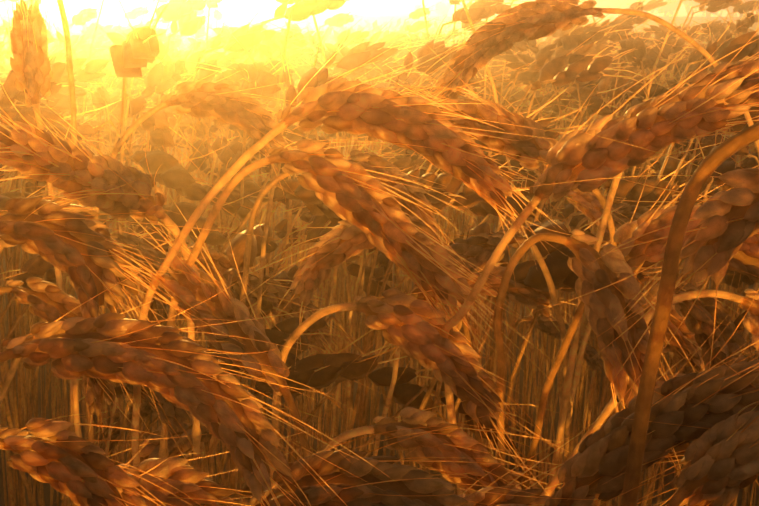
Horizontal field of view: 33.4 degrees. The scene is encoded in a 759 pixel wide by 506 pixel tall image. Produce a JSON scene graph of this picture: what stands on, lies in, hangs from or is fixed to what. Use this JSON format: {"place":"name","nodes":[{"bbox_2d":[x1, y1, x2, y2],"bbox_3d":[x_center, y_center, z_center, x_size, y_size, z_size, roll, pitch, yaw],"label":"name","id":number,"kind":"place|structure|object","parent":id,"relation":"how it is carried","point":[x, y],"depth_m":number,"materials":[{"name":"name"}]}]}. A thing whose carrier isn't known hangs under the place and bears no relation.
{"place":"outdoors","nodes":[
{"label":"outdoors","id":0,"kind":"place"},
{"bbox_2d":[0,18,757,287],"bbox_3d":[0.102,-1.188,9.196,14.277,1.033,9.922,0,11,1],"label":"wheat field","id":1,"kind":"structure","parent":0,"point":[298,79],"depth_m":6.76,"materials":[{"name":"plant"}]},
{"bbox_2d":[0,0,758,505],"bbox_3d":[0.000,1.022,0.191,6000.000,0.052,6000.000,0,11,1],"label":"ground","id":2,"kind":"structure","parent":0,"point":[2,503],"depth_m":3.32,"materials":[{"name":"plant"}]},
{"bbox_2d":[0,81,200,469],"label":"wheat","id":3,"kind":"object","parent":2,"relation":"on","point":[75,160],"depth_m":0.54,"materials":[{"name":"plant"}]},
{"bbox_2d":[110,190,311,456],"bbox_3d":[-0.059,0.447,0.649,0.244,0.961,0.054,9,14,38],"label":"wheat","id":4,"kind":"object","parent":2,"relation":"on","point":[195,283],"depth_m":0.59,"materials":[{"name":"plant"}]},
{"bbox_2d":[158,139,559,458],"bbox_3d":[-0.031,0.423,0.715,0.247,0.983,0.102,3,11,18],"label":"wheat","id":5,"kind":"object","parent":2,"relation":"on","point":[339,177],"depth_m":0.60,"materials":[{"name":"plant"}]},
{"bbox_2d":[131,32,589,465],"bbox_3d":[-0.023,0.399,0.714,0.268,1.037,0.109,2,11,10],"label":"wheat","id":6,"kind":"object","parent":2,"relation":"on","point":[377,111],"depth_m":0.59,"materials":[{"name":"plant"}]},
{"bbox_2d":[0,0,758,505],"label":"wheat stalks","id":7,"kind":"object","parent":2,"relation":"on","point":[312,480],"depth_m":0.53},
{"bbox_2d":[0,0,758,505],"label":"stalks","id":8,"kind":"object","parent":2,"relation":"on","point":[122,58],"depth_m":1.00,"materials":[{"name":"plant"}]},
{"bbox_2d":[494,229,693,497],"bbox_3d":[0.088,0.448,0.688,0.075,0.943,0.178,-8,13,-36],"label":"wheat","id":9,"kind":"object","parent":2,"relation":"on","point":[633,358],"depth_m":0.58,"materials":[{"name":"plant"}]},
{"bbox_2d":[440,16,758,494],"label":"wheat","id":10,"kind":"object","parent":2,"relation":"on","point":[586,151],"depth_m":0.56,"materials":[{"name":"plant"}]},
{"bbox_2d":[542,289,758,495],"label":"wheat","id":11,"kind":"object","parent":2,"relation":"on","point":[748,323],"depth_m":0.60,"materials":[{"name":"plant"}]},
{"bbox_2d":[0,0,758,505],"label":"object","id":12,"kind":"structure","parent":0,"point":[370,11],"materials":[{"name":"orange plant"}]}
]}

